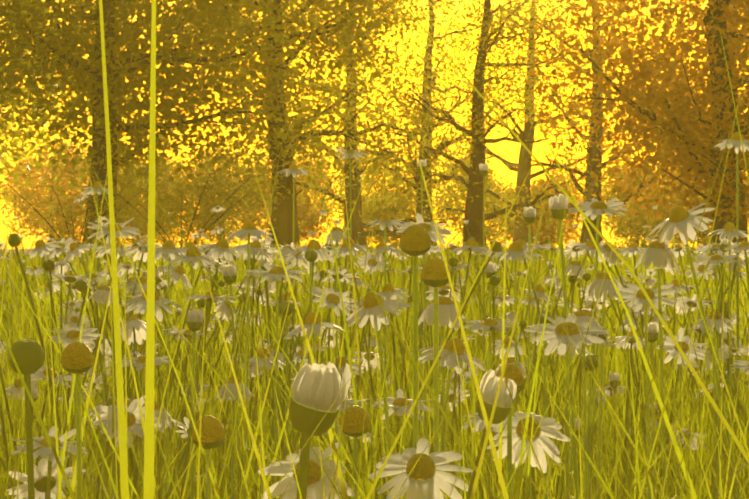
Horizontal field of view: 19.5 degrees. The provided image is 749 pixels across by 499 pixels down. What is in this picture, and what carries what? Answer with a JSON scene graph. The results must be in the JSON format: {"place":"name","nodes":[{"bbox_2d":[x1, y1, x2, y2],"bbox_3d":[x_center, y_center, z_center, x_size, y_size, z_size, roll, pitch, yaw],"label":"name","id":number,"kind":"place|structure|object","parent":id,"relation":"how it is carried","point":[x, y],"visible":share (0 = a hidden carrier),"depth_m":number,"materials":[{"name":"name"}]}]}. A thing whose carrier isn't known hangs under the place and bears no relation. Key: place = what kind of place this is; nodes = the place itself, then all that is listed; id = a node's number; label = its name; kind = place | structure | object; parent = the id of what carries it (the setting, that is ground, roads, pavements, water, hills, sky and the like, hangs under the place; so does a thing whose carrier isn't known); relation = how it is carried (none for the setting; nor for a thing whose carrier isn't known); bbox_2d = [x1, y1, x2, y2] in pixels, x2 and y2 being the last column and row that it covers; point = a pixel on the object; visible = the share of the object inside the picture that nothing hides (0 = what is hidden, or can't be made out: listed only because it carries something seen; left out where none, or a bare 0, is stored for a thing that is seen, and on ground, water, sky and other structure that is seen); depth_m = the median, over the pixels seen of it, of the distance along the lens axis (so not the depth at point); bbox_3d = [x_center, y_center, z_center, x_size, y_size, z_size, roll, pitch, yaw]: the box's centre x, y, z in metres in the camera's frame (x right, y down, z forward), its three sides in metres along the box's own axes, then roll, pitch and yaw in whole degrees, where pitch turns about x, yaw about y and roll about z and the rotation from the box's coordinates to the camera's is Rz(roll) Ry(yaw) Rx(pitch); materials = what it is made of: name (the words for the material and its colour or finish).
{"place":"outdoors","nodes":[
{"label":"outdoors","id":0,"kind":"place"},
{"bbox_2d":[0,248,695,371],"bbox_3d":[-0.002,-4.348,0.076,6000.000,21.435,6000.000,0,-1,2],"label":"meadow","id":1,"kind":"structure","parent":0,"point":[24,315],"depth_m":105.13,"materials":[{"name":"plant"}]},
{"bbox_2d":[0,127,90,243],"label":"shrub","id":2,"kind":"object","parent":1,"relation":"on","point":[64,175],"depth_m":246.59,"materials":[{"name":"orange plant"}]},
{"bbox_2d":[0,0,165,205],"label":"tree","id":3,"kind":"object","parent":1,"relation":"on","point":[12,119],"depth_m":91.78,"materials":[{"name":"yellow plant"}]},
{"bbox_2d":[0,142,181,249],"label":"shrub","id":4,"kind":"object","parent":1,"relation":"on","point":[69,235],"depth_m":78.95,"materials":[{"name":"orange plant"}]},
{"bbox_2d":[76,140,202,244],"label":"shrub","id":5,"kind":"object","parent":1,"relation":"on","point":[162,188],"depth_m":241.38,"materials":[{"name":"orange plant"}]},
{"bbox_2d":[51,131,287,246],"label":"shrub","id":6,"kind":"object","parent":1,"relation":"on","point":[205,205],"depth_m":74.77,"materials":[{"name":"orange plant"}]},
{"bbox_2d":[0,0,352,245],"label":"tree","id":7,"kind":"object","parent":1,"relation":"on","point":[131,6],"depth_m":84.33,"materials":[{"name":"yellow plant"}]},
{"bbox_2d":[166,126,271,243],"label":"bush","id":8,"kind":"object","parent":1,"relation":"on","point":[252,218],"depth_m":243.09,"materials":[{"name":"orange plant"}]},
{"bbox_2d":[251,149,344,244],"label":"shrub","id":9,"kind":"object","parent":1,"relation":"on","point":[303,213],"depth_m":249.86,"materials":[{"name":"orange plant"}]},
{"bbox_2d":[135,0,483,247],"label":"tree","id":10,"kind":"object","parent":1,"relation":"on","point":[285,219],"depth_m":109.02,"materials":[{"name":"yellow plant"}]},
{"bbox_2d":[191,0,478,245],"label":"tree","id":11,"kind":"object","parent":1,"relation":"on","point":[357,224],"depth_m":165.23,"materials":[{"name":"yellow plant"}]},
{"bbox_2d":[0,194,748,498],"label":"daisies","id":12,"kind":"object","parent":1,"relation":"on","point":[321,372],"depth_m":1.82,"materials":[{"name":"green plant"}]},
{"bbox_2d":[322,140,440,245],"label":"bush","id":13,"kind":"object","parent":1,"relation":"on","point":[389,208],"depth_m":255.54,"materials":[{"name":"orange plant"}]},
{"bbox_2d":[48,132,748,498],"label":"chamomile","id":14,"kind":"object","parent":1,"relation":"on","point":[422,486],"depth_m":1.00,"materials":[{"name":"white plant"}]},
{"bbox_2d":[309,0,547,245],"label":"tree","id":15,"kind":"object","parent":1,"relation":"on","point":[426,90],"depth_m":188.73,"materials":[{"name":"yellow plant"}]},
{"bbox_2d":[325,0,610,246],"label":"tree","id":16,"kind":"object","parent":1,"relation":"on","point":[473,215],"depth_m":149.03,"materials":[{"name":"yellow plant"}]},
{"bbox_2d":[411,147,552,243],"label":"bush","id":17,"kind":"object","parent":1,"relation":"on","point":[488,231],"depth_m":246.35,"materials":[{"name":"orange plant"}]},
{"bbox_2d":[396,0,678,245],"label":"tree","id":18,"kind":"object","parent":1,"relation":"on","point":[528,134],"depth_m":199.05,"materials":[{"name":"yellow plant"}]},
{"bbox_2d":[499,169,584,245],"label":"bush","id":19,"kind":"object","parent":1,"relation":"on","point":[550,230],"depth_m":246.56,"materials":[{"name":"orange plant"}]},
{"bbox_2d":[454,0,704,242],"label":"tree","id":20,"kind":"object","parent":1,"relation":"on","point":[592,153],"depth_m":168.82,"materials":[{"name":"yellow plant"}]},
{"bbox_2d":[481,0,748,243],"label":"tree","id":21,"kind":"object","parent":1,"relation":"on","point":[722,15],"depth_m":82.92,"materials":[{"name":"orange plant"}]},
{"bbox_2d":[546,0,748,230],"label":"tree","id":22,"kind":"object","parent":1,"relation":"on","point":[656,13],"depth_m":112.49,"materials":[{"name":"orange plant"}]},
{"bbox_2d":[601,149,694,246],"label":"bush","id":23,"kind":"object","parent":1,"relation":"on","point":[638,215],"depth_m":246.51,"materials":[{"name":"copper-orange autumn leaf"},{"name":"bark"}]},
{"bbox_2d":[659,165,748,245],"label":"bush","id":24,"kind":"object","parent":1,"relation":"on","point":[702,237],"depth_m":254.67,"materials":[{"name":"orange plant"}]},
{"bbox_2d":[721,166,748,240],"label":"shrub","id":25,"kind":"object","parent":1,"relation":"on","point":[745,200],"depth_m":72.96,"materials":[{"name":"orange plant"}]},
{"bbox_2d":[0,0,748,498],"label":"lens filter","id":26,"kind":"object","parent":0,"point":[378,192],"visible":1,"depth_m":0.06,"materials":[{"name":"yellow glass"}]},
{"bbox_2d":[0,0,748,498],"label":"meadow grass","id":27,"kind":"structure","parent":0,"point":[460,444],"depth_m":1.63,"materials":[{"name":"green plant"}]},
{"bbox_2d":[0,0,748,248],"label":"sky","id":28,"kind":"structure","parent":0,"point":[412,40],"materials":[{"name":"yellow"}]}
]}

